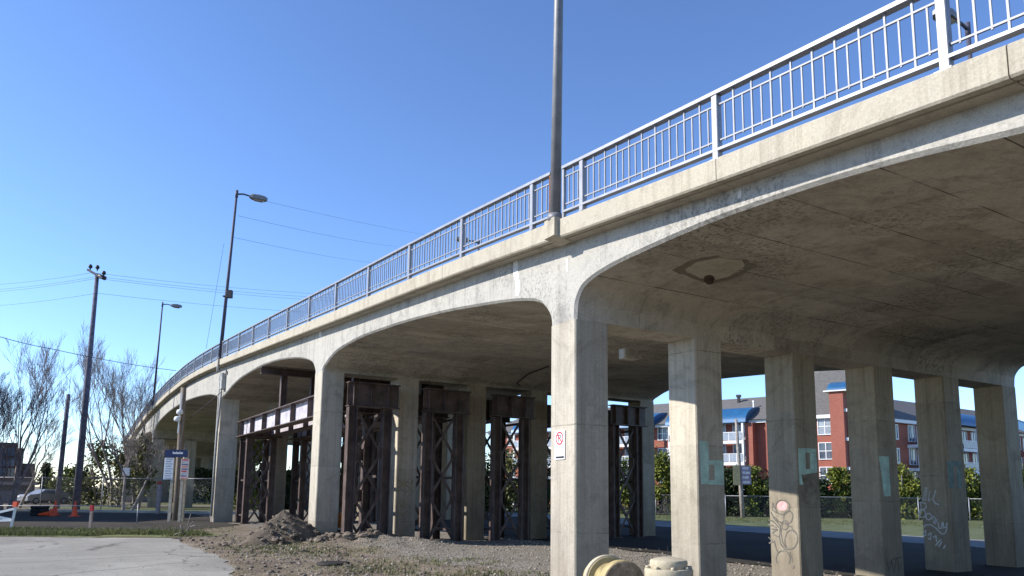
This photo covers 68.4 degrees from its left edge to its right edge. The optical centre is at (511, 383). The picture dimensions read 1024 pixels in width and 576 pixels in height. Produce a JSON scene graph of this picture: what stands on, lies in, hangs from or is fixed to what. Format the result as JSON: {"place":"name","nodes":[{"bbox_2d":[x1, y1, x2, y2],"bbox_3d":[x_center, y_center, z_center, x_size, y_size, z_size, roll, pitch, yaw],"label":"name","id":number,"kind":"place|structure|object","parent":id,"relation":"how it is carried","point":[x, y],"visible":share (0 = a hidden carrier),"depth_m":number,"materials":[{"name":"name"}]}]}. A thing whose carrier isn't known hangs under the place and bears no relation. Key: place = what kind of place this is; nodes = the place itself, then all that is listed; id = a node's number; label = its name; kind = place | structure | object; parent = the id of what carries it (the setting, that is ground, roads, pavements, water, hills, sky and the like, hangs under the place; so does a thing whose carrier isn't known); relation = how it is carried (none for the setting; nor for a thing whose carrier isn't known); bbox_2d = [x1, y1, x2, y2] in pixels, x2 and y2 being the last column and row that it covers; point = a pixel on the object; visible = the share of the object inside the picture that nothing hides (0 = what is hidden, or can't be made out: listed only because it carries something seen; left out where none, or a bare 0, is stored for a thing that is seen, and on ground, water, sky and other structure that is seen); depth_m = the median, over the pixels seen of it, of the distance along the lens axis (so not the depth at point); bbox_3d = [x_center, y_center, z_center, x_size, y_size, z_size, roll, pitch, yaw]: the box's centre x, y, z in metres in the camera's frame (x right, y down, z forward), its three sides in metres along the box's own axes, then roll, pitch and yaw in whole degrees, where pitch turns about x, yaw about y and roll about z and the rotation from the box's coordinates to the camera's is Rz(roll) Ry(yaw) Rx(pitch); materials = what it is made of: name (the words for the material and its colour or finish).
{"place":"outdoors","nodes":[
{"label":"outdoors","id":0,"kind":"place"},
{"bbox_2d":[0,526,221,536],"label":"grass verge","id":1,"kind":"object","parent":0,"point":[135,535],"depth_m":26.90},
{"bbox_2d":[0,502,18,526],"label":"barricade","id":2,"kind":"object","parent":1,"relation":"on","point":[15,505],"visible":0.88,"depth_m":30.03,"materials":[{"name":"white paint"}]},
{"bbox_2d":[0,537,234,575],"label":"parking lot","id":3,"kind":"structure","parent":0,"point":[159,557],"depth_m":18.34,"materials":[{"name":"grey concrete"}]},
{"bbox_2d":[0,512,238,530],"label":"street","id":4,"kind":"structure","parent":0,"point":[100,520],"depth_m":38.17,"materials":[{"name":"asphalt"}]},
{"bbox_2d":[30,506,37,515],"bbox_3d":[-27.994,7.449,44.345,0.620,0.600,0.611,1,-8,0],"label":"tyre stack","id":5,"kind":"object","parent":4,"relation":"on","point":[33,510],"visible":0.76,"depth_m":44.08,"materials":[{"name":"black rubber"}]},
{"bbox_2d":[37,506,49,515],"bbox_3d":[-27.580,7.454,44.345,0.620,0.600,0.611,1,-8,0],"label":"tyre stack","id":6,"kind":"object","parent":4,"relation":"on","point":[41,509],"visible":0.71,"depth_m":44.09,"materials":[{"name":"black rubber"}]},
{"bbox_2d":[38,509,55,515],"bbox_3d":[-27.164,7.524,43.932,0.903,0.482,0.480,1,-8,0],"label":"traffic cone","id":7,"kind":"object","parent":4,"relation":"on","point":[51,512],"visible":0.96,"depth_m":43.85,"materials":[{"name":"orange plastic"}]},
{"bbox_2d":[0,504,138,522],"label":"cable barrier","id":8,"kind":"object","parent":4,"relation":"on","point":[82,505],"visible":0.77,"depth_m":36.48,"materials":[{"name":"metal"}]},
{"bbox_2d":[163,458,174,521],"bbox_3d":[-17.782,5.503,38.918,0.500,3.360,0.139,1,-8,0],"label":"notice board","id":9,"kind":"object","parent":4,"relation":"on","point":[169,466],"visible":0.96,"depth_m":38.97,"materials":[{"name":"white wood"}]},
{"bbox_2d":[172,387,185,520],"bbox_3d":[-18.011,3.835,40.621,0.513,7.386,0.645,-3,-9,22],"label":"utility pole","id":10,"kind":"object","parent":4,"relation":"on","point":[180,418],"visible":0.84,"depth_m":40.69,"materials":[{"name":"brown wood"}]},
{"bbox_2d":[177,459,189,521],"bbox_3d":[-16.964,5.532,38.915,0.420,3.319,0.139,1,-8,0],"label":"notice board","id":11,"kind":"object","parent":4,"relation":"on","point":[184,471],"visible":0.97,"depth_m":38.95,"materials":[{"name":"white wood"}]},
{"bbox_2d":[27,502,356,510],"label":"lawn","id":12,"kind":"structure","parent":0,"point":[144,508],"depth_m":63.22,"materials":[{"name":"green plant"}]},
{"bbox_2d":[54,394,70,508],"bbox_3d":[-35.681,5.397,59.778,0.416,9.250,0.406,1,-8,0],"label":"utility pole","id":13,"kind":"object","parent":12,"relation":"on","point":[61,460],"visible":0.8,"depth_m":59.62,"materials":[{"name":"brown wood"}]},
{"bbox_2d":[80,435,129,504],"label":"bush","id":14,"kind":"object","parent":12,"relation":"on","point":[100,457],"visible":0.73,"depth_m":69.08,"materials":[{"name":"green plant"}]},
{"bbox_2d":[59,318,164,506],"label":"bare tree","id":15,"kind":"object","parent":12,"relation":"on","point":[92,450],"visible":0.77,"depth_m":65.52,"materials":[{"name":"grey plant"}]},
{"bbox_2d":[99,442,141,506],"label":"bush","id":16,"kind":"object","parent":12,"relation":"on","point":[114,463],"visible":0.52,"depth_m":65.09,"materials":[{"name":"green plant"}]},
{"bbox_2d":[81,352,172,506],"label":"bare tree","id":17,"kind":"object","parent":12,"relation":"on","point":[124,404],"visible":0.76,"depth_m":66.20,"materials":[{"name":"grey plant"}]},
{"bbox_2d":[82,406,185,509],"bbox_3d":[-27.779,5.645,55.981,6.196,7.764,5.218,1,-8,0],"label":"bare tree","id":18,"kind":"object","parent":12,"relation":"on","point":[133,445],"visible":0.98,"depth_m":55.75,"materials":[{"name":"brown plant"}]},
{"bbox_2d":[124,432,159,508],"bbox_3d":[-30.390,7.071,61.619,2.894,6.400,2.454,1,-8,0],"label":"bush","id":19,"kind":"object","parent":12,"relation":"on","point":[135,472],"visible":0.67,"depth_m":61.40,"materials":[{"name":"green plant"}]},
{"bbox_2d":[233,439,263,508],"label":"bush","id":20,"kind":"object","parent":12,"relation":"on","point":[255,493],"visible":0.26,"depth_m":65.12,"materials":[{"name":"green plant"}]},
{"bbox_2d":[166,467,357,503],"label":"hedge","id":21,"kind":"object","parent":12,"relation":"on","point":[199,484],"visible":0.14,"depth_m":81.20,"materials":[{"name":"green plant"}]},
{"bbox_2d":[284,466,305,508],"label":"bush","id":22,"kind":"object","parent":12,"relation":"on","point":[287,488],"visible":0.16,"depth_m":66.84,"materials":[{"name":"green plant"}]},
{"bbox_2d":[0,486,848,575],"bbox_3d":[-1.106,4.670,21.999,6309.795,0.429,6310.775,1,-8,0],"label":"ground","id":23,"kind":"structure","parent":0,"point":[244,530],"depth_m":20.31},
{"bbox_2d":[0,442,35,481],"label":"brick building","id":24,"kind":"structure","parent":23,"relation":"on","point":[11,462],"depth_m":88.79,"materials":[{"name":"brown brick"}]},
{"bbox_2d":[5,457,14,466],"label":"window","id":25,"kind":"structure","parent":24,"relation":"in","point":[11,460],"depth_m":88.77,"materials":[{"name":"grey glass"}]},
{"bbox_2d":[5,468,14,476],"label":"window","id":26,"kind":"structure","parent":24,"relation":"in","point":[11,471],"depth_m":88.65,"materials":[{"name":"grey glass"}]},
{"bbox_2d":[5,447,15,456],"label":"window","id":27,"kind":"structure","parent":24,"relation":"in","point":[11,453],"depth_m":88.86,"materials":[{"name":"grey glass"}]},
{"bbox_2d":[0,370,36,439],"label":"bare tree","id":28,"kind":"object","parent":23,"relation":"on","point":[4,394],"visible":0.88,"depth_m":50.84,"materials":[{"name":"brown plant"}]},
{"bbox_2d":[0,482,37,502],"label":"long shed","id":29,"kind":"structure","parent":23,"relation":"on","point":[5,497],"depth_m":74.95,"materials":[{"name":"metal"}]},
{"bbox_2d":[0,491,23,502],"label":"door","id":30,"kind":"structure","parent":29,"relation":"in","point":[6,497],"depth_m":74.77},
{"bbox_2d":[17,489,70,503],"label":"parked car","id":31,"kind":"object","parent":23,"relation":"on","point":[48,492],"visible":0.79,"depth_m":72.37,"materials":[{"name":"silver metal"}]},
{"bbox_2d":[0,332,87,511],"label":"bare tree","id":32,"kind":"object","parent":23,"relation":"on","point":[17,479],"visible":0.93,"depth_m":52.16,"materials":[{"name":"grey plant"}]},
{"bbox_2d":[35,459,55,502],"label":"bush","id":33,"kind":"object","parent":23,"relation":"on","point":[47,470],"visible":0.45,"depth_m":81.08,"materials":[{"name":"green plant"}]},
{"bbox_2d":[18,415,77,507],"bbox_3d":[-36.587,6.099,59.713,4.389,7.727,2.953,1,-8,0],"label":"bare tree","id":34,"kind":"object","parent":23,"relation":"on","point":[43,459],"visible":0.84,"depth_m":59.38,"materials":[{"name":"brown plant"}]},
{"bbox_2d":[44,463,90,503],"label":"bush","id":35,"kind":"object","parent":23,"relation":"on","point":[66,477],"visible":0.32,"depth_m":76.89,"materials":[{"name":"green plant"}]},
{"bbox_2d":[65,466,105,504],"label":"bush","id":36,"kind":"object","parent":23,"relation":"on","point":[83,489],"visible":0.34,"depth_m":72.84,"materials":[{"name":"green plant"}]},
{"bbox_2d":[72,264,106,509],"bbox_3d":[-31.259,0.137,55.473,1.615,18.549,0.556,-2,-8,15],"label":"utility pole","id":37,"kind":"object","parent":23,"relation":"on","point":[80,461],"visible":0.98,"depth_m":55.20,"materials":[{"name":"brown wood"}]},
{"bbox_2d":[1,337,175,370],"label":"overhead wire","id":38,"kind":"object","parent":37,"relation":"attached to","point":[82,355],"visible":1,"depth_m":50.93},
{"bbox_2d":[9,273,359,295],"bbox_3d":[-34.482,-9.077,80.634,25.394,8.282,40.973,-3,-9,24],"label":"overhead wire","id":39,"kind":"object","parent":37,"relation":"attached to","point":[159,280],"visible":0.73,"depth_m":61.09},
{"bbox_2d":[88,505,93,527],"bbox_3d":[-17.317,5.558,30.996,0.115,1.120,0.115,1,-8,0],"label":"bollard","id":40,"kind":"object","parent":23,"relation":"on","point":[91,516],"visible":0.82,"depth_m":30.98,"materials":[{"name":"plastic"}]},
{"bbox_2d":[0,477,211,513],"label":"chain link fence","id":41,"kind":"object","parent":23,"relation":"on","point":[103,478],"visible":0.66,"depth_m":54.80,"materials":[{"name":"metal"}]},
{"bbox_2d":[4,509,296,513],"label":"kerb","id":42,"kind":"structure","parent":23,"relation":"on","point":[127,511],"depth_m":52.11,"materials":[{"name":"concrete"}]},
{"bbox_2d":[155,481,161,513],"bbox_3d":[-23.550,7.629,50.186,0.207,2.303,0.207,1,-8,0],"label":"survey stake","id":43,"kind":"object","parent":23,"relation":"on","point":[159,483],"visible":0.82,"depth_m":50.15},
{"bbox_2d":[164,450,188,521],"bbox_3d":[-17.585,5.331,39.245,1.211,3.797,0.139,1,-8,0],"label":"street sign","id":44,"kind":"object","parent":23,"relation":"on","point":[177,453],"visible":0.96,"depth_m":39.41,"materials":[{"name":"blue metal"}]},
{"bbox_2d":[233,421,282,523],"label":"shoring tower","id":45,"kind":"structure","parent":23,"relation":"on","point":[245,479],"depth_m":38.38,"materials":[{"name":"brown metal"}]},
{"bbox_2d":[235,395,313,437],"bbox_3d":[-10.178,1.508,32.812,0.480,0.800,15.900,6,-9,-31],"label":"plate girder","id":46,"kind":"object","parent":45,"relation":"on","point":[294,413],"visible":0.79,"depth_m":32.41,"materials":[{"name":"brown metal"}]},
{"bbox_2d":[260,413,375,438],"bbox_3d":[-9.133,1.609,33.434,0.480,0.800,15.900,6,-9,-31],"label":"plate girder","id":47,"kind":"object","parent":45,"relation":"on","point":[305,426],"visible":0.18,"depth_m":34.77,"materials":[{"name":"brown metal"}]},
{"bbox_2d":[216,515,319,547],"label":"heap clods","id":48,"kind":"object","parent":23,"relation":"on","point":[282,539],"visible":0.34,"depth_m":22.91,"materials":[{"name":"soil"}]},
{"bbox_2d":[238,510,320,545],"bbox_3d":[-7.135,4.568,23.603,2.840,1.257,2.276,1,-8,0],"label":"earth heap","id":49,"kind":"object","parent":23,"relation":"on","point":[253,539],"visible":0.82,"depth_m":23.06,"materials":[{"name":"soil"}]},
{"bbox_2d":[289,432,311,520],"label":"shoring tower","id":50,"kind":"structure","parent":23,"relation":"on","point":[301,465],"depth_m":39.43,"materials":[{"name":"brown metal"}]},
{"bbox_2d":[288,409,380,439],"bbox_3d":[-7.807,1.738,34.225,0.480,0.800,15.900,6,-9,-31],"label":"plate girder","id":51,"kind":"object","parent":50,"relation":"on","point":[305,434],"visible":0.16,"depth_m":37.98,"materials":[{"name":"brown metal"}]},
{"bbox_2d":[342,419,445,436],"bbox_3d":[-6.779,1.838,34.837,0.480,0.800,15.900,6,-9,-31],"label":"plate girder","id":52,"kind":"object","parent":50,"relation":"on","point":[376,428],"visible":0.01,"depth_m":33.74,"materials":[{"name":"brown metal"}]},
{"bbox_2d":[260,366,443,406],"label":"needle beam","id":53,"kind":"structure","parent":52,"relation":"on","point":[284,374],"depth_m":32.46,"materials":[{"name":"brown metal"}]},
{"bbox_2d":[351,378,427,393],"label":"needle beam","id":54,"kind":"structure","parent":52,"relation":"on","point":[421,386],"depth_m":29.46,"materials":[{"name":"brown metal"}]},
{"bbox_2d":[167,534,433,575],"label":"earth clods","id":55,"kind":"object","parent":23,"relation":"on","point":[294,562],"visible":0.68,"depth_m":18.66,"materials":[{"name":"soil"}]},
{"bbox_2d":[180,534,432,575],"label":"stones","id":56,"kind":"object","parent":23,"relation":"on","point":[243,553],"visible":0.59,"depth_m":18.22,"materials":[{"name":"stone"}]},
{"bbox_2d":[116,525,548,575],"bbox_3d":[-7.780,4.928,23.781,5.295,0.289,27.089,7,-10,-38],"label":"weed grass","id":57,"kind":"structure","parent":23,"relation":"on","point":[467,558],"depth_m":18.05,"materials":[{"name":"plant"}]},
{"bbox_2d":[317,561,349,565],"bbox_3d":[-4.097,4.128,17.302,0.760,0.090,0.760,1,-8,0],"label":"manhole lid","id":58,"kind":"object","parent":23,"relation":"on","point":[328,563],"visible":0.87,"depth_m":17.07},
{"bbox_2d":[305,528,381,541],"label":"spilled clods","id":59,"kind":"object","parent":23,"relation":"on","point":[369,532],"visible":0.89,"depth_m":22.93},
{"bbox_2d":[339,431,379,522],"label":"shoring tower","id":60,"kind":"structure","parent":23,"relation":"on","point":[376,436],"depth_m":41.18,"materials":[{"name":"brown metal"}]},
{"bbox_2d":[338,381,400,534],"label":"shoring tower","id":61,"kind":"structure","parent":23,"relation":"on","point":[369,400],"depth_m":24.54,"materials":[{"name":"brown metal"}]},
{"bbox_2d":[415,388,471,540],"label":"shoring tower","id":62,"kind":"structure","parent":23,"relation":"on","point":[436,407],"depth_m":25.86,"materials":[{"name":"brown metal"}]},
{"bbox_2d":[484,394,535,540],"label":"shoring tower","id":63,"kind":"structure","parent":23,"relation":"on","point":[502,410],"depth_m":27.17,"materials":[{"name":"brown metal"}]},
{"bbox_2d":[547,405,550,535],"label":"shoring tower","id":64,"kind":"structure","parent":23,"relation":"on","point":[548,426],"depth_m":30.07,"materials":[{"name":"brown metal"}]},
{"bbox_2d":[242,533,856,575],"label":"gravel stones","id":65,"kind":"object","parent":23,"relation":"on","point":[532,553],"visible":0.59,"depth_m":19.61,"materials":[{"name":"gravel"}]},
{"bbox_2d":[121,38,1023,575],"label":"road overpass","id":66,"kind":"object","parent":23,"relation":"on","point":[873,246],"visible":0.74,"depth_m":14.26,"materials":[{"name":"concrete"}]},
{"bbox_2d":[151,302,181,405],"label":"street lamp","id":67,"kind":"object","parent":66,"relation":"on","point":[178,306],"visible":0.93,"depth_m":66.11,"materials":[{"name":"metal"}]},
{"bbox_2d":[217,190,267,358],"bbox_3d":[-14.266,-5.754,39.997,1.991,9.189,0.426,5,-9,-28],"label":"street lamp","id":68,"kind":"object","parent":66,"relation":"on","point":[256,198],"visible":0.96,"depth_m":39.65,"materials":[{"name":"metal"}]},
{"bbox_2d":[547,0,562,220],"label":"street lamp","id":69,"kind":"object","parent":66,"relation":"on","point":[555,176],"visible":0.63,"depth_m":12.86,"materials":[{"name":"metal"}]},
{"bbox_2d":[555,430,564,459],"bbox_3d":[0.793,1.013,12.533,0.017,0.480,0.290,6,-9,-31],"label":"no parking sign","id":70,"kind":"object","parent":66,"relation":"attached to","point":[560,444],"visible":1,"depth_m":12.52,"materials":[{"name":"metal"}]},
{"bbox_2d":[122,0,1023,445],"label":"bridge railing","id":71,"kind":"object","parent":66,"relation":"on","point":[388,270],"visible":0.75,"depth_m":10.41,"materials":[{"name":"metal"}]},
{"bbox_2d":[932,8,972,58],"bbox_3d":[12.596,-6.055,20.956,1.717,9.153,0.420,6,-9,-31],"label":"street lamp","id":72,"kind":"object","parent":66,"relation":"on","point":[966,26],"visible":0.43,"depth_m":21.77,"materials":[{"name":"metal"}]},
{"bbox_2d":[608,404,647,537],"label":"shoring tower","id":73,"kind":"structure","parent":23,"relation":"on","point":[633,417],"depth_m":29.84,"materials":[{"name":"brown metal"}]},
{"bbox_2d":[644,556,692,575],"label":"fire hydrant","id":74,"kind":"object","parent":23,"relation":"on","point":[667,566],"visible":1,"depth_m":5.93,"materials":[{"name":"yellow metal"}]},
{"bbox_2d":[583,555,643,575],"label":"hydrant barrel","id":75,"kind":"object","parent":74,"relation":"attached to","point":[606,565],"visible":1,"depth_m":6.34,"materials":[{"name":"yellow metal"}]},
{"bbox_2d":[486,370,1023,513],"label":"apartment building","id":76,"kind":"structure","parent":23,"relation":"on","point":[749,414],"depth_m":78.88,"materials":[{"name":"red brick"}]},
{"bbox_2d":[657,427,667,440],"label":"window","id":77,"kind":"structure","parent":76,"relation":"in","point":[663,431],"depth_m":86.06,"materials":[{"name":"white glass"}]},
{"bbox_2d":[733,444,745,460],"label":"window","id":78,"kind":"structure","parent":76,"relation":"in","point":[734,445],"depth_m":80.26,"materials":[{"name":"grey glass"}]},
{"bbox_2d":[817,418,830,434],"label":"window","id":79,"kind":"structure","parent":76,"relation":"in","point":[823,425],"depth_m":74.71,"materials":[{"name":"white glass"}]},
{"bbox_2d":[818,442,831,459],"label":"window","id":80,"kind":"structure","parent":76,"relation":"in","point":[824,448],"depth_m":74.39,"materials":[{"name":"white glass"}]},
{"bbox_2d":[819,467,831,483],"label":"window","id":81,"kind":"structure","parent":76,"relation":"in","point":[821,469],"depth_m":74.24,"materials":[{"name":"white glass"}]},
{"bbox_2d":[907,425,915,441],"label":"window","id":82,"kind":"structure","parent":76,"relation":"in","point":[910,428],"depth_m":78.68,"materials":[{"name":"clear glass"}]},
{"bbox_2d":[909,448,916,464],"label":"window","id":83,"kind":"structure","parent":76,"relation":"in","point":[912,451],"depth_m":78.38,"materials":[{"name":"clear glass"}]},
{"bbox_2d":[0,0,1023,486],"label":"sky","id":84,"kind":"structure","parent":0,"point":[130,130],"materials":[{"name":"blue"}]},
{"bbox_2d":[355,515,1023,575],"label":"service road","id":85,"kind":"structure","parent":0,"point":[754,548],"depth_m":23.34,"materials":[{"name":"asphalt"}]},
{"bbox_2d":[484,505,984,539],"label":"lawn","id":86,"kind":"structure","parent":0,"point":[974,533],"depth_m":46.46,"materials":[{"name":"plant"}]},
{"bbox_2d":[484,453,489,511],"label":"evergreen bush","id":87,"kind":"object","parent":86,"relation":"on","point":[487,469],"visible":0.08,"depth_m":66.17,"materials":[{"name":"green plant"}]},
{"bbox_2d":[485,444,517,511],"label":"garden bush","id":88,"kind":"object","parent":86,"relation":"on","point":[510,497],"visible":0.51,"depth_m":65.03,"materials":[{"name":"green plant"}]},
{"bbox_2d":[514,446,550,511],"bbox_3d":[2.239,8.205,65.430,4.801,5.999,4.030,1,-8,0],"label":"evergreen bush","id":89,"kind":"object","parent":86,"relation":"on","point":[548,493],"visible":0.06,"depth_m":64.87,"materials":[{"name":"green plant"}]},
{"bbox_2d":[620,457,628,513],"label":"garden bush","id":90,"kind":"object","parent":86,"relation":"on","point":[624,464],"visible":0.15,"depth_m":63.17,"materials":[{"name":"green plant"}]},
{"bbox_2d":[622,466,663,514],"bbox_3d":[10.755,8.508,62.419,3.783,4.788,3.290,1,-8,0],"label":"evergreen bush","id":91,"kind":"object","parent":86,"relation":"on","point":[627,508],"visible":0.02,"depth_m":62.30,"materials":[{"name":"green plant"}]},
{"bbox_2d":[654,444,670,514],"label":"garden bush","id":92,"kind":"object","parent":86,"relation":"on","point":[662,490],"visible":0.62,"depth_m":61.01,"materials":[{"name":"green plant"}]},
{"bbox_2d":[724,464,747,516],"bbox_3d":[17.386,8.522,60.065,3.047,4.230,2.586,1,-8,0],"label":"evergreen bush","id":93,"kind":"object","parent":86,"relation":"on","point":[733,490],"visible":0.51,"depth_m":59.48,"materials":[{"name":"green plant"}]},
{"bbox_2d":[735,419,744,517],"bbox_3d":[17.144,6.429,56.690,0.554,7.593,0.328,1,-8,0],"label":"utility pole","id":94,"kind":"object","parent":86,"relation":"on","point":[742,509],"visible":0.85,"depth_m":56.48,"materials":[{"name":"grey wood"}]},
{"bbox_2d":[733,465,739,484],"bbox_3d":[16.820,6.827,56.430,0.524,1.482,0.030,1,-8,0],"label":"pole notice","id":95,"kind":"object","parent":94,"relation":"attached to","point":[736,474],"visible":1,"depth_m":56.42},
{"bbox_2d":[741,466,750,484],"bbox_3d":[17.540,6.827,56.429,0.716,1.389,0.034,1,-8,0],"label":"pole notice","id":96,"kind":"object","parent":94,"relation":"attached to","point":[746,474],"visible":1,"depth_m":56.42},
{"bbox_2d":[743,464,765,516],"bbox_3d":[19.234,8.464,59.952,2.406,4.260,2.540,-2,-9,17],"label":"garden bush","id":97,"kind":"object","parent":86,"relation":"on","point":[753,488],"visible":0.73,"depth_m":59.44,"materials":[{"name":"green plant"}]},
{"bbox_2d":[755,467,769,516],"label":"evergreen bush","id":98,"kind":"object","parent":86,"relation":"on","point":[766,484],"visible":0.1,"depth_m":59.18,"materials":[{"name":"green plant"}]},
{"bbox_2d":[624,494,981,521],"bbox_3d":[23.462,9.251,56.214,37.047,1.810,4.584,-3,-9,22],"label":"chain link fence","id":99,"kind":"object","parent":86,"relation":"on","point":[968,498],"visible":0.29,"depth_m":55.48,"materials":[{"name":"metal"}]},
{"bbox_2d":[658,489,981,518],"bbox_3d":[26.093,9.419,59.590,28.729,2.616,1.979,-1,-8,12],"label":"hedge","id":100,"kind":"object","parent":86,"relation":"on","point":[735,514],"visible":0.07,"depth_m":60.24,"materials":[{"name":"green plant"}]},
{"bbox_2d":[819,472,839,517],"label":"evergreen bush","id":101,"kind":"object","parent":86,"relation":"on","point":[824,494],"visible":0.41,"depth_m":58.33,"materials":[{"name":"green plant"}]},
{"bbox_2d":[823,466,852,517],"bbox_3d":[25.596,8.467,58.885,2.388,4.174,2.141,1,-8,0],"label":"garden bush","id":102,"kind":"object","parent":86,"relation":"on","point":[835,475],"visible":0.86,"depth_m":58.58,"materials":[{"name":"green plant"}]},
{"bbox_2d":[841,466,852,517],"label":"evergreen bush","id":103,"kind":"object","parent":86,"relation":"on","point":[848,486],"visible":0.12,"depth_m":58.14,"materials":[{"name":"green plant"}]},
{"bbox_2d":[898,462,922,519],"bbox_3d":[30.039,8.168,57.785,3.482,4.630,3.734,1,-8,0],"label":"garden bush","id":104,"kind":"object","parent":86,"relation":"on","point":[910,483],"visible":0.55,"depth_m":57.36,"materials":[{"name":"green plant"}]},
{"bbox_2d":[964,464,982,519],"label":"garden bush","id":105,"kind":"object","parent":86,"relation":"on","point":[972,485],"visible":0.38,"depth_m":56.86,"materials":[{"name":"green plant"}]},
{"bbox_2d":[488,512,984,547],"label":"footpath","id":106,"kind":"structure","parent":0,"point":[918,539],"depth_m":34.70,"materials":[{"name":"concrete"}]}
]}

